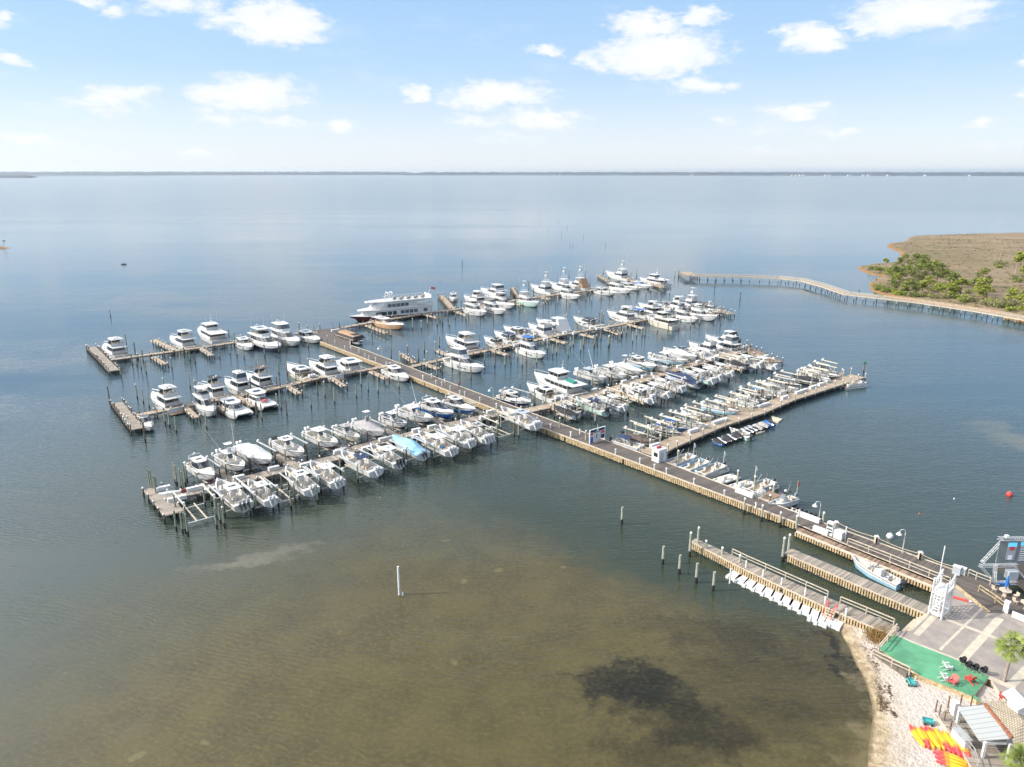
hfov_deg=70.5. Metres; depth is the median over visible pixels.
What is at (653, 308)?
flybridge yacht
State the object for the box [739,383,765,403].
boat lift
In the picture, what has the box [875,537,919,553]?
rope fence
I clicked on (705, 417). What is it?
console boat
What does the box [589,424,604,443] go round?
marina sign
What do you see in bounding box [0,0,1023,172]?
sky
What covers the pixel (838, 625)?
floating dock pad
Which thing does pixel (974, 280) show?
pine tree
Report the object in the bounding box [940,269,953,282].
pine tree
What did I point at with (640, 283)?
cruiser boat
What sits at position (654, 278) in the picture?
trawler yacht
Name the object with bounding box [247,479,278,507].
console boat
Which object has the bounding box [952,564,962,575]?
service cabinet
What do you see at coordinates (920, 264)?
pine tree
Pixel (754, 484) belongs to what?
mooring pile
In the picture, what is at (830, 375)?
console boat
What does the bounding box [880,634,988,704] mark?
green mat
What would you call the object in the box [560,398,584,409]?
lift
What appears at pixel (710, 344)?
sport fishing yacht
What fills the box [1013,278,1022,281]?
marsh shrub
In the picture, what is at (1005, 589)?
picnic table
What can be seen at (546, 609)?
water
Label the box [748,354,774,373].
boat lift
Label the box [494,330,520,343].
cruiser boat
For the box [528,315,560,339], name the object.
sport fishing yacht
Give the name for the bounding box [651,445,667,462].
fuel kiosk
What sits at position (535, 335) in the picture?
console boat
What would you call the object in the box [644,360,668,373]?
lift
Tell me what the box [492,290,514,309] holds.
flybridge yacht
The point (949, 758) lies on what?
kayak
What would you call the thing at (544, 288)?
sport fishing yacht
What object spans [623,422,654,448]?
boat lift
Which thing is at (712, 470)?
pontoon boat
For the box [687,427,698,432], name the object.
dock box
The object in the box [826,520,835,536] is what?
fuel dispenser
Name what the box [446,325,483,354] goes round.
flybridge yacht
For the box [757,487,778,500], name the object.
dock
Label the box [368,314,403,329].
classic yacht
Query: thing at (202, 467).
cruiser boat
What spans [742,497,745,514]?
mooring pile
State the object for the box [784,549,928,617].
dock
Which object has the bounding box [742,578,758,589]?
floating dock pad
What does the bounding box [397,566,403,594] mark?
mooring pile
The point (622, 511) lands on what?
mooring pile
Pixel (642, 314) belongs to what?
cruiser boat
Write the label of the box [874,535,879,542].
fence post
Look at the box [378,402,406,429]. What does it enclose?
console boat
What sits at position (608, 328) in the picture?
dock
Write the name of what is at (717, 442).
jet ski
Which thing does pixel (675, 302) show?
flybridge yacht
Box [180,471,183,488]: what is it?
mooring pile
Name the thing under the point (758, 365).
console boat
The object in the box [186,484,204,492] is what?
dock box
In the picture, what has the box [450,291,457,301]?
cruiser boat
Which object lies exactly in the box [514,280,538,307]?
sport fishing yacht
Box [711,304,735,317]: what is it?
dock
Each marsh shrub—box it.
[879,287,897,291]
[892,290,900,294]
[905,290,921,296]
[927,293,938,298]
[942,292,958,298]
[958,296,968,302]
[960,295,978,301]
[980,300,992,306]
[990,301,1005,307]
[992,261,1005,265]
[997,303,1012,307]
[999,300,1013,306]
[1004,306,1017,310]
[1008,300,1021,306]
[1009,274,1023,278]
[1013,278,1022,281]
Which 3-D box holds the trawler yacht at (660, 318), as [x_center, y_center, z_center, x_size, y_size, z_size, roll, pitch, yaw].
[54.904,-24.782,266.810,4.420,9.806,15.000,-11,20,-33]
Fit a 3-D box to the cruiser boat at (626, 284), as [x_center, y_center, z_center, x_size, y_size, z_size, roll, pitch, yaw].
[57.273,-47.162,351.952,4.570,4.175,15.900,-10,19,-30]
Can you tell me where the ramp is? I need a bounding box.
[874,650,911,677]
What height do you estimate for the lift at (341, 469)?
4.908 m
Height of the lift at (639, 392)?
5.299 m
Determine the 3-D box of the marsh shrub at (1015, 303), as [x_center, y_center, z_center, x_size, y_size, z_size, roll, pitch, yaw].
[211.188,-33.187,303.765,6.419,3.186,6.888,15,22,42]
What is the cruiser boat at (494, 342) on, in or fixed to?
on the water
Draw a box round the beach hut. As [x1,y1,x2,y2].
[937,687,1023,766]
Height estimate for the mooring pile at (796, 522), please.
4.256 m
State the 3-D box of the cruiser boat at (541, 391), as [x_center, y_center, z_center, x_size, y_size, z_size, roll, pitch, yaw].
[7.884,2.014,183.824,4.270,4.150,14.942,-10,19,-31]
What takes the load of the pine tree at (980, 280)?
on the marsh
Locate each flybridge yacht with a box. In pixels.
[102,330,130,360]
[150,377,185,415]
[170,327,199,351]
[191,379,215,417]
[201,375,228,403]
[224,367,249,396]
[246,360,275,388]
[247,322,280,352]
[269,313,299,347]
[309,352,344,381]
[443,340,484,373]
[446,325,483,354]
[462,292,486,316]
[464,290,484,304]
[480,292,505,314]
[481,279,510,298]
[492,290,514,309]
[514,328,545,359]
[557,282,579,299]
[607,278,631,293]
[607,300,640,323]
[635,300,661,316]
[662,291,688,311]
[672,303,697,323]
[716,330,742,352]
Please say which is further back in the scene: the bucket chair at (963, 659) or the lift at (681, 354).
the lift at (681, 354)
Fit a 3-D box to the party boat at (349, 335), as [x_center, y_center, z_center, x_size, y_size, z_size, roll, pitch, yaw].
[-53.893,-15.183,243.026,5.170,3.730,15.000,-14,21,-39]
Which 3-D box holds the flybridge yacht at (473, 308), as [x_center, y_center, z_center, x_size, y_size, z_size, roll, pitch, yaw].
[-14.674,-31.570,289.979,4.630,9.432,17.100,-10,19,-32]
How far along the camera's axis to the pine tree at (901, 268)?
366.28 m
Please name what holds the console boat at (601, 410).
on the lift at (591, 411)
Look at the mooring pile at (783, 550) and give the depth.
105.78 m
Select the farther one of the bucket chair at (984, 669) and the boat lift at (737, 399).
the boat lift at (737, 399)
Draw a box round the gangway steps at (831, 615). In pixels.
[822,600,837,619]
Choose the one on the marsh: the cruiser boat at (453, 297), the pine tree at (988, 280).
the pine tree at (988, 280)
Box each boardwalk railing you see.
[691,273,1020,316]
[692,274,1023,318]
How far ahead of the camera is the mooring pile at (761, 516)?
118.15 m
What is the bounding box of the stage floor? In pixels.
[994,563,1023,589]
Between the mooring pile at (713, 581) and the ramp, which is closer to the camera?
the ramp
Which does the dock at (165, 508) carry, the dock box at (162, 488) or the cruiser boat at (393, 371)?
the dock box at (162, 488)
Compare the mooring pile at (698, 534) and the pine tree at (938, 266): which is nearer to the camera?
the mooring pile at (698, 534)
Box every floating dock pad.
[725,569,742,580]
[733,573,751,585]
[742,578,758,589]
[751,582,765,593]
[760,582,775,598]
[769,590,785,602]
[778,592,793,607]
[787,594,802,611]
[797,600,811,616]
[807,603,821,622]
[813,607,829,628]
[821,614,837,626]
[827,614,843,630]
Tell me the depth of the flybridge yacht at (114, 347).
221.52 m
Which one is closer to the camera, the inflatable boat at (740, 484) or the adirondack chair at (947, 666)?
the adirondack chair at (947, 666)
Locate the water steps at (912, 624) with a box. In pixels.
[901,614,926,630]
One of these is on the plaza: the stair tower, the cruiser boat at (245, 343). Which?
the stair tower
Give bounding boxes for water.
[0,175,1023,766]
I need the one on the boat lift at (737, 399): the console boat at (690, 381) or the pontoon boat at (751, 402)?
the pontoon boat at (751, 402)
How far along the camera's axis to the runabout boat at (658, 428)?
155.51 m
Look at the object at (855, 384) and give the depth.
191.35 m
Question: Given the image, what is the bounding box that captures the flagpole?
[939,546,945,572]
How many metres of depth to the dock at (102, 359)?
215.73 m
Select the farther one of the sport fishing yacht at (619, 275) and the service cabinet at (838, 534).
the sport fishing yacht at (619, 275)
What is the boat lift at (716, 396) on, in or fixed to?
in the water
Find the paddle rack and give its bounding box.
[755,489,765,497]
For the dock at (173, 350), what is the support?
on the water
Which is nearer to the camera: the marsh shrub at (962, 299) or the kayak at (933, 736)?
the kayak at (933, 736)
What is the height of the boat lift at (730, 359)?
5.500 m
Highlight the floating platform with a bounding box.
[771,416,781,422]
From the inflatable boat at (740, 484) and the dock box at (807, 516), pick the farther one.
the inflatable boat at (740, 484)
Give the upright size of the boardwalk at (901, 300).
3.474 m
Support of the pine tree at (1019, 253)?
on the marsh
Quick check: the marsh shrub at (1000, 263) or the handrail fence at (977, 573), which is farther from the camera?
the marsh shrub at (1000, 263)
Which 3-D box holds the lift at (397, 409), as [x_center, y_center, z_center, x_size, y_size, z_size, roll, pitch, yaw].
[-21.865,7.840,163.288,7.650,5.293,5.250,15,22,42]
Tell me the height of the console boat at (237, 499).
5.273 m
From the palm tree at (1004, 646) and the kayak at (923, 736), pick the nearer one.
the kayak at (923, 736)
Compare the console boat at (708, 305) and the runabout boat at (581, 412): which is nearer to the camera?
the runabout boat at (581, 412)
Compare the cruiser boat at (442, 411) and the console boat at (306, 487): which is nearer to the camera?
the console boat at (306, 487)
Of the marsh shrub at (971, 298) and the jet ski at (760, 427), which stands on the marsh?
the marsh shrub at (971, 298)
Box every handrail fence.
[731,549,828,597]
[839,596,894,625]
[847,538,950,582]
[871,649,910,674]
[878,624,897,651]
[952,719,978,766]
[967,569,991,584]
[978,585,1003,605]
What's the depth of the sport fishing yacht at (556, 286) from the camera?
347.68 m
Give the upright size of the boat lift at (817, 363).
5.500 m
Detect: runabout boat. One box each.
[555,405,579,420]
[562,402,585,416]
[621,430,655,445]
[647,421,679,435]
[656,417,690,431]
[724,359,749,369]
[729,427,753,440]
[736,390,766,402]
[744,387,771,398]
[769,376,799,387]
[792,373,823,384]
[810,364,837,373]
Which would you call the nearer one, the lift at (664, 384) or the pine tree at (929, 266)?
the lift at (664, 384)
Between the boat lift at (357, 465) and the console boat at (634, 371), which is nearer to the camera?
the boat lift at (357, 465)
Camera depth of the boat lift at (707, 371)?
195.65 m
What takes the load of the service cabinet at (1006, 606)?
on the deck terrace
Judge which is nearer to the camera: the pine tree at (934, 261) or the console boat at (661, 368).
the console boat at (661, 368)
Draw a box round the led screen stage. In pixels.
[979,534,1023,585]
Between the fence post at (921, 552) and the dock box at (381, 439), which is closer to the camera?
the fence post at (921, 552)
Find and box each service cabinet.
[833,528,844,540]
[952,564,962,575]
[961,566,966,575]
[1002,599,1011,613]
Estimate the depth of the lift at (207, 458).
132.22 m
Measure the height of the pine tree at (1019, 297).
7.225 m
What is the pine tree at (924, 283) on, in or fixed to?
on the marsh
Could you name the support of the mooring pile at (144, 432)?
in the water
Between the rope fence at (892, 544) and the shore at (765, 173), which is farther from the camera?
the shore at (765, 173)
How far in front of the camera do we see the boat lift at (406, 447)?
142.89 m
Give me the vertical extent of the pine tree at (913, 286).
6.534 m
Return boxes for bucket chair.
[959,656,966,665]
[965,660,972,668]
[972,663,979,671]
[980,666,988,676]
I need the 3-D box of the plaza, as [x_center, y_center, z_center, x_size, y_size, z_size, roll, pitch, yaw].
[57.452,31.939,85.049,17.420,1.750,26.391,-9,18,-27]
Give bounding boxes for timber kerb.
[955,585,990,612]
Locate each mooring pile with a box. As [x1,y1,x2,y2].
[142,422,145,442]
[147,468,150,487]
[148,470,152,487]
[152,475,156,492]
[173,465,177,485]
[173,510,177,531]
[178,469,181,488]
[179,512,183,533]
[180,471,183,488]
[182,462,186,486]
[182,512,186,533]
[184,514,188,536]
[213,507,217,529]
[217,504,221,524]
[221,506,225,527]
[289,490,291,510]
[315,484,318,504]
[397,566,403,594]
[620,507,623,524]
[661,546,664,564]
[678,554,681,574]
[688,531,691,556]
[695,563,698,583]
[697,527,699,547]
[712,571,715,591]
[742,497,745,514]
[753,475,755,490]
[760,504,763,521]
[778,511,781,527]
[781,537,785,561]
[786,533,791,555]
[794,515,798,533]
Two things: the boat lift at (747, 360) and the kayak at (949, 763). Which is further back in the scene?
the boat lift at (747, 360)
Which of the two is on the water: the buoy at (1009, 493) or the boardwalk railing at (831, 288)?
the buoy at (1009, 493)
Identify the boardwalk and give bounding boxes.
[678,270,697,279]
[691,275,1023,324]
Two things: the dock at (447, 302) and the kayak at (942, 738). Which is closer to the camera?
the kayak at (942, 738)
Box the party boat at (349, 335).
[335,330,365,344]
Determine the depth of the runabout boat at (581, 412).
168.38 m
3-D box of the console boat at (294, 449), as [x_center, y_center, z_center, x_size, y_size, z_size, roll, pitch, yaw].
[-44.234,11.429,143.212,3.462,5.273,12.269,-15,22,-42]
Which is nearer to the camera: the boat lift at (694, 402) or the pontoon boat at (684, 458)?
the pontoon boat at (684, 458)
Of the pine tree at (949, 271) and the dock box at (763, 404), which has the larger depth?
the pine tree at (949, 271)
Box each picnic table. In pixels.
[991,575,1019,599]
[1012,597,1023,608]
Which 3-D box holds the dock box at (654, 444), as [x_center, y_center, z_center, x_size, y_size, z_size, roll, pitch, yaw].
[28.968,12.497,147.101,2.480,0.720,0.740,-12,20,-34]
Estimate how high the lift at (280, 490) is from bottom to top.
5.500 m
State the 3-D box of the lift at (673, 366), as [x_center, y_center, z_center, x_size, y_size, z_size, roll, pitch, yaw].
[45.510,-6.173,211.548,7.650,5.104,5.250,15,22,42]
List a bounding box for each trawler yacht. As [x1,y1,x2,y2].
[197,315,229,344]
[534,360,589,398]
[639,269,671,287]
[646,304,679,330]
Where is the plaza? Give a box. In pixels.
[896,581,1023,700]
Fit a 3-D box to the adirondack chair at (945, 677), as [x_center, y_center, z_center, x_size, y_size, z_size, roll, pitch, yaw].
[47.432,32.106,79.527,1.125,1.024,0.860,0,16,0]
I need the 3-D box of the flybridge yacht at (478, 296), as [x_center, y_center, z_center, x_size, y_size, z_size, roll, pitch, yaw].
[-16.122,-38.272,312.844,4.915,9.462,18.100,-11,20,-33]
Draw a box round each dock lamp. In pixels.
[812,501,820,517]
[896,529,905,552]
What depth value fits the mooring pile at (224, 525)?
115.92 m
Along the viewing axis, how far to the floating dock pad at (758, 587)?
99.03 m
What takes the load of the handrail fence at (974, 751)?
on the beach hut
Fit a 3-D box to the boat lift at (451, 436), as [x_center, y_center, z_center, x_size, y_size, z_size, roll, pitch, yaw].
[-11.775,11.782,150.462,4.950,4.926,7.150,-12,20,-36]
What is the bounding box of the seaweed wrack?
[859,643,897,715]
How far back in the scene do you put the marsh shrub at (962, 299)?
314.21 m
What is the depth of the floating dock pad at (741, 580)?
101.10 m
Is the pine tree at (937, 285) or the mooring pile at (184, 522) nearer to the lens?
the mooring pile at (184, 522)
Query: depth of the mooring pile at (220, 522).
117.13 m
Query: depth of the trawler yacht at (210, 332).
242.87 m
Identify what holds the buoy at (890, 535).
on the water
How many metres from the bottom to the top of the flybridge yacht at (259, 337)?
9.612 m
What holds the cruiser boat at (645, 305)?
on the water
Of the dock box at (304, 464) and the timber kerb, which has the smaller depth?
the timber kerb
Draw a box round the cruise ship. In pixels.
[348,287,434,321]
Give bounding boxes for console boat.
[206,423,244,472]
[215,478,253,512]
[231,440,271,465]
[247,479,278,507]
[268,433,303,458]
[285,466,319,496]
[301,418,337,448]
[310,456,345,488]
[331,418,359,442]
[340,449,383,477]
[350,410,384,437]
[370,443,406,469]
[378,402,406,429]
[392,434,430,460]
[394,383,433,423]
[418,429,458,456]
[439,421,476,448]
[460,418,494,444]
[500,403,542,430]
[522,328,537,337]
[573,355,606,382]
[576,392,610,416]
[594,364,626,379]
[595,388,627,412]
[608,355,642,375]
[633,382,671,399]
[648,351,687,365]
[650,353,668,372]
[652,375,686,393]
[654,302,674,310]
[663,346,696,354]
[663,348,696,360]
[665,370,703,388]
[671,406,705,428]
[679,367,716,385]
[680,401,713,422]
[683,346,719,361]
[690,366,722,381]
[700,391,738,415]
[703,357,734,377]
[705,301,719,311]
[705,309,721,316]
[728,352,763,369]
[747,356,778,370]
[762,374,798,393]
[768,486,799,507]
[797,368,829,381]
[803,359,839,379]
[851,555,906,590]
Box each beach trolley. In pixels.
[906,676,916,686]
[922,716,936,726]
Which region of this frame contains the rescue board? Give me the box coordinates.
[953,596,971,601]
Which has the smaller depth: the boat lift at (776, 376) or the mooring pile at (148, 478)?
the mooring pile at (148, 478)
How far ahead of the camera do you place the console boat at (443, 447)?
144.72 m
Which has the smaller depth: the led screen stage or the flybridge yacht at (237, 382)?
the led screen stage
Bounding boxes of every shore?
[0,171,410,174]
[403,172,1023,175]
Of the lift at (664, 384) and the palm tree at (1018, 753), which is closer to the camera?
the palm tree at (1018, 753)
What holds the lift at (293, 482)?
in the water
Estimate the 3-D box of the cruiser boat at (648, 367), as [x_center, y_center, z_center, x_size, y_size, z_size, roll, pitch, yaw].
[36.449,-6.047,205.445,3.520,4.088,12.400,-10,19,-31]
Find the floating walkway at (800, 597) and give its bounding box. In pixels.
[749,573,844,616]
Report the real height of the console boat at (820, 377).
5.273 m
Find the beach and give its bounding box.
[840,617,1018,766]
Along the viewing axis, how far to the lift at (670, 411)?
157.79 m
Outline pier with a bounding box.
[311,327,966,579]
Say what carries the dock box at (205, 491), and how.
on the dock at (292, 463)
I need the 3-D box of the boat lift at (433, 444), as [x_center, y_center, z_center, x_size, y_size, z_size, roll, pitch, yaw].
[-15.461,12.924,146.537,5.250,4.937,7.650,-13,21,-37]
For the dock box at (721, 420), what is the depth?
160.69 m
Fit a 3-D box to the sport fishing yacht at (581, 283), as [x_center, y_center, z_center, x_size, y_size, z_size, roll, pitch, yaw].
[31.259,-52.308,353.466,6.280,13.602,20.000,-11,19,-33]
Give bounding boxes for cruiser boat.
[137,414,153,431]
[186,452,214,482]
[233,334,253,350]
[287,362,318,382]
[292,328,319,343]
[380,362,408,382]
[417,395,453,418]
[441,393,475,415]
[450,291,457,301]
[484,335,510,349]
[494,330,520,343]
[495,387,530,407]
[503,325,531,338]
[527,381,563,402]
[573,316,603,327]
[592,285,615,295]
[621,307,651,318]
[622,281,640,290]
[625,385,656,404]
[627,353,655,371]
[633,279,651,288]
[638,302,671,313]
[693,302,717,310]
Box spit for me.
[0,175,34,177]
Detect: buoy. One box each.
[886,532,893,538]
[1006,491,1012,496]
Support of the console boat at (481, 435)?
on the boat lift at (490, 427)
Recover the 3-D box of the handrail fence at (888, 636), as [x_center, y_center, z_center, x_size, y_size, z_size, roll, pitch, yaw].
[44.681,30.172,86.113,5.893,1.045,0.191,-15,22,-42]
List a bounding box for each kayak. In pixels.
[909,724,925,747]
[916,727,930,749]
[920,726,934,750]
[924,725,940,750]
[929,727,945,751]
[933,728,950,752]
[933,750,967,764]
[935,755,967,766]
[936,759,964,766]
[940,731,954,754]
[943,730,960,756]
[953,738,963,758]
[958,744,970,756]
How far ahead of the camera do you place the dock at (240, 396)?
186.51 m
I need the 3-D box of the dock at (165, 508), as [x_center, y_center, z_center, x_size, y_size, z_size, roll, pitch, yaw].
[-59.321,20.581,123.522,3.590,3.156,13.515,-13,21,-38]
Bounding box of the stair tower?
[927,569,956,619]
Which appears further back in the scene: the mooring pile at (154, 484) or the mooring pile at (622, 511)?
the mooring pile at (154, 484)
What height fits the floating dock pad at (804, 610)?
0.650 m
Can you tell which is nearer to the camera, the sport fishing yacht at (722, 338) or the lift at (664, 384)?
the lift at (664, 384)
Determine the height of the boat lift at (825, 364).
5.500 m
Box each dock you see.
[85,343,119,375]
[109,329,318,368]
[110,397,144,435]
[124,363,401,423]
[142,482,183,523]
[163,409,504,501]
[342,274,664,336]
[400,309,721,372]
[521,348,754,417]
[639,368,866,456]
[691,539,899,635]
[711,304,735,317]
[738,340,783,365]
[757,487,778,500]
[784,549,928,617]
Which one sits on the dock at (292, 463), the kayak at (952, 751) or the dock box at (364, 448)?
the dock box at (364, 448)
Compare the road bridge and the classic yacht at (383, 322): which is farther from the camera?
the road bridge
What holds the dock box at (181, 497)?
on the dock at (165, 508)
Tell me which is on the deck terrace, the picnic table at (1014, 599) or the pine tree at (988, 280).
the picnic table at (1014, 599)
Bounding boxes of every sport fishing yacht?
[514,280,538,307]
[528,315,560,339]
[530,267,558,294]
[536,299,574,337]
[549,267,575,291]
[563,263,592,290]
[606,256,634,280]
[673,282,704,309]
[688,300,716,321]
[689,326,724,354]
[705,317,742,349]
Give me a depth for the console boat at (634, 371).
199.20 m
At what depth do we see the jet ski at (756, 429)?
159.09 m
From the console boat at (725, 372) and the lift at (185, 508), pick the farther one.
the console boat at (725, 372)
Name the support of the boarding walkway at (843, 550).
in the water
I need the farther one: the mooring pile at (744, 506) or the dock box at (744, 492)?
the dock box at (744, 492)
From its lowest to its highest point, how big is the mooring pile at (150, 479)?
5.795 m
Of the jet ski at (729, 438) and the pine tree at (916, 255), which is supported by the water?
the jet ski at (729, 438)
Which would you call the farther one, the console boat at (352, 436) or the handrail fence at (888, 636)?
the console boat at (352, 436)
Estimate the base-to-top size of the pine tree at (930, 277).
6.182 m
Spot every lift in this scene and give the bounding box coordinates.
[172,483,217,524]
[183,456,220,484]
[208,477,253,517]
[211,446,250,474]
[233,439,276,471]
[241,477,279,513]
[259,469,299,507]
[269,433,307,460]
[279,466,319,501]
[302,425,340,454]
[304,460,344,494]
[331,421,362,445]
[337,449,380,483]
[351,417,386,441]
[366,442,404,474]
[379,409,408,431]
[389,434,427,465]
[395,402,433,427]
[415,430,455,461]
[418,397,453,420]
[437,424,472,447]
[442,395,475,419]
[457,420,492,448]
[480,411,515,440]
[498,386,529,408]
[499,414,538,438]
[553,400,578,423]
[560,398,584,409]
[575,395,608,419]
[576,366,605,387]
[595,392,625,415]
[596,367,625,385]
[606,383,636,403]
[611,362,641,379]
[623,383,653,406]
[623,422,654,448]
[627,358,654,374]
[630,416,665,440]
[635,380,666,399]
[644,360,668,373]
[649,413,679,438]
[652,350,682,367]
[652,375,683,393]
[662,409,688,432]
[666,370,698,388]
[667,347,694,362]
[673,407,703,427]
[681,367,712,385]
[684,400,711,422]
[685,346,715,365]
[691,365,719,384]
[704,361,731,378]
[705,394,735,415]
[714,353,741,370]
[718,392,750,411]
[725,354,747,372]
[729,353,759,371]
[729,388,757,407]
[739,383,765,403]
[747,380,772,400]
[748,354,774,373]
[759,377,784,398]
[769,374,795,389]
[773,370,797,385]
[796,367,821,384]
[800,365,827,381]
[807,362,836,374]
[813,358,837,372]
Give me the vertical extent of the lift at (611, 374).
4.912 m
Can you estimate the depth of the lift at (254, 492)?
122.56 m
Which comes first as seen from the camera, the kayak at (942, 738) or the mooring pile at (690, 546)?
the kayak at (942, 738)
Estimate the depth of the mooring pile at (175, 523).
114.81 m
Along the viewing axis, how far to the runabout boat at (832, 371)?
201.85 m
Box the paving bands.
[897,608,1023,688]
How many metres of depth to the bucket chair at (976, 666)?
80.74 m
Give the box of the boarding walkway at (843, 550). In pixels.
[795,526,932,591]
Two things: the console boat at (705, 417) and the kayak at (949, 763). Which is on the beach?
the kayak at (949, 763)
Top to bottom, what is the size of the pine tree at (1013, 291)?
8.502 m
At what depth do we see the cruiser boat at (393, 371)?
199.56 m
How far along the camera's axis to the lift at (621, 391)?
178.49 m
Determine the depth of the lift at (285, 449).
143.22 m
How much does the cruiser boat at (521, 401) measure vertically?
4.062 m
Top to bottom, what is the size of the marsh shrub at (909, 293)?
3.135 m
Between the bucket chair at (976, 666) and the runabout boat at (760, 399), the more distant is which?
the runabout boat at (760, 399)
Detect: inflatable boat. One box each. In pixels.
[712,471,741,483]
[728,477,756,488]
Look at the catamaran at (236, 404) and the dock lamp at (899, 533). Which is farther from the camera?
the catamaran at (236, 404)
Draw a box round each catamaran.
[216,392,253,419]
[245,387,278,411]
[334,357,365,375]
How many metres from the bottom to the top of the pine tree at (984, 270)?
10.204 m
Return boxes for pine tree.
[886,279,898,287]
[887,265,900,276]
[890,272,901,280]
[893,257,904,265]
[895,266,907,281]
[900,281,910,290]
[901,253,909,263]
[902,264,915,278]
[906,280,918,290]
[908,253,922,267]
[910,262,927,280]
[913,258,927,274]
[918,280,929,291]
[919,254,931,269]
[923,263,934,275]
[925,275,935,286]
[929,260,940,271]
[931,262,945,282]
[932,282,944,292]
[936,263,947,278]
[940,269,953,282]
[941,283,956,293]
[946,272,959,282]
[953,285,961,293]
[954,278,967,293]
[969,278,976,291]
[973,288,985,296]
[974,277,986,288]
[975,267,991,278]
[979,278,992,285]
[980,284,993,297]
[1005,287,1019,300]
[1014,254,1023,273]
[1014,294,1023,306]
[1015,251,1023,274]
[1018,265,1023,274]
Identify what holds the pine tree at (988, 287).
on the marsh
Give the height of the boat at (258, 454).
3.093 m
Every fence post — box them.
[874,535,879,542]
[917,551,923,559]
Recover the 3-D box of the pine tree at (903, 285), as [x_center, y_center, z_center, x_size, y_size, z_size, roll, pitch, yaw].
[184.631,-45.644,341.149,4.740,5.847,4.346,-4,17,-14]
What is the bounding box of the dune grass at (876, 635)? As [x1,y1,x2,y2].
[861,621,898,645]
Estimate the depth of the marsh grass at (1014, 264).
466.44 m
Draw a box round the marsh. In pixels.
[857,233,1023,323]
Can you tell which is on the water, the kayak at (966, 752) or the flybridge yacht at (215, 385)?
the flybridge yacht at (215, 385)
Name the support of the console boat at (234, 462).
on the lift at (213, 456)
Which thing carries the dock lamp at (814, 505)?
on the pier
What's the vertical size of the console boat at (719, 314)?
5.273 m
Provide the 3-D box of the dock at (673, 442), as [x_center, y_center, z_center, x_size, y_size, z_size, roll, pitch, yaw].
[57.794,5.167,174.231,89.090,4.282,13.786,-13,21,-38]
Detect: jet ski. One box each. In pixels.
[712,438,723,446]
[717,436,728,444]
[722,435,733,442]
[726,433,738,441]
[731,431,743,439]
[740,427,751,433]
[744,426,755,433]
[747,424,759,431]
[752,423,763,430]
[758,421,769,428]
[763,419,775,426]
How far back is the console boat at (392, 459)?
138.22 m
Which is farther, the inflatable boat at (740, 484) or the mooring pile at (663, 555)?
the inflatable boat at (740, 484)
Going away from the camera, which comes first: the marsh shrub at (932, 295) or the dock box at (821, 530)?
the dock box at (821, 530)
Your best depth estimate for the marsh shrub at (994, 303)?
303.57 m
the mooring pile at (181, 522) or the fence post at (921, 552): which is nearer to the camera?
the fence post at (921, 552)
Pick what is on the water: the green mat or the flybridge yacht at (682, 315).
the flybridge yacht at (682, 315)
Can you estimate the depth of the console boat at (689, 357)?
214.38 m
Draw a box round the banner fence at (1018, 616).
[1011,611,1023,621]
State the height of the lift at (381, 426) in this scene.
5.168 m
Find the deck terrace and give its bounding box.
[939,575,1023,614]
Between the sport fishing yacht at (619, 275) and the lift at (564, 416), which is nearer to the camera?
the lift at (564, 416)
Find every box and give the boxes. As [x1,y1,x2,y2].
[156,484,170,491]
[159,489,180,495]
[167,494,186,502]
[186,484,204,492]
[204,486,215,492]
[232,474,244,480]
[268,465,279,470]
[300,461,309,467]
[333,448,343,454]
[361,445,370,450]
[378,435,391,441]
[411,427,420,432]
[427,424,436,428]
[486,409,493,413]
[649,442,659,447]
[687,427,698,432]
[711,417,727,424]
[735,487,754,497]
[757,402,770,407]
[799,511,820,523]
[809,384,817,388]
[812,525,828,535]
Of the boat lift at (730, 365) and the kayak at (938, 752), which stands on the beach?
the kayak at (938, 752)
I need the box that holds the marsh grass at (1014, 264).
[863,234,1023,314]
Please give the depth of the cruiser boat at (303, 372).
200.34 m
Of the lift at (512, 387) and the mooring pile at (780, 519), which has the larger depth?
the lift at (512, 387)
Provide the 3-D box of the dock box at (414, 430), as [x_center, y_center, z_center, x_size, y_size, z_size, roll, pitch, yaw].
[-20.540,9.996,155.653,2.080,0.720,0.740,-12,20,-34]
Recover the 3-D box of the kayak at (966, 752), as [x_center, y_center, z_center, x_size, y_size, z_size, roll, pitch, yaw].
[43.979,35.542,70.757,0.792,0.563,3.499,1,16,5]
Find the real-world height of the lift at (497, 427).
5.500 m
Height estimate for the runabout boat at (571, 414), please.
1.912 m
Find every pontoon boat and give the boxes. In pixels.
[608,434,644,451]
[666,449,698,465]
[679,453,710,472]
[695,460,729,478]
[727,395,758,408]
[742,474,779,495]
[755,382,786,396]
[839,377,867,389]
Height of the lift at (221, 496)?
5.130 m
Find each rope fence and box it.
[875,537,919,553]
[919,553,950,565]
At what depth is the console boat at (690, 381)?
188.64 m
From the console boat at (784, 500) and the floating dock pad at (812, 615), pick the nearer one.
the floating dock pad at (812, 615)
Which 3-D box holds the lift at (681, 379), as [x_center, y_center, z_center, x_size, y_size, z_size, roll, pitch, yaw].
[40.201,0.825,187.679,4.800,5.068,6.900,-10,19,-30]
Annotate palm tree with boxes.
[992,629,1023,681]
[997,740,1023,766]
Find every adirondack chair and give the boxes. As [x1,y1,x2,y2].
[937,671,950,681]
[939,661,953,670]
[947,673,958,686]
[964,674,977,685]
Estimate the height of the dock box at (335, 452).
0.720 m
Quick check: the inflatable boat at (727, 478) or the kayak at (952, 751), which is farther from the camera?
the inflatable boat at (727, 478)
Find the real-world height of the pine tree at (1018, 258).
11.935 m
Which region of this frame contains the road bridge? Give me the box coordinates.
[38,174,302,176]

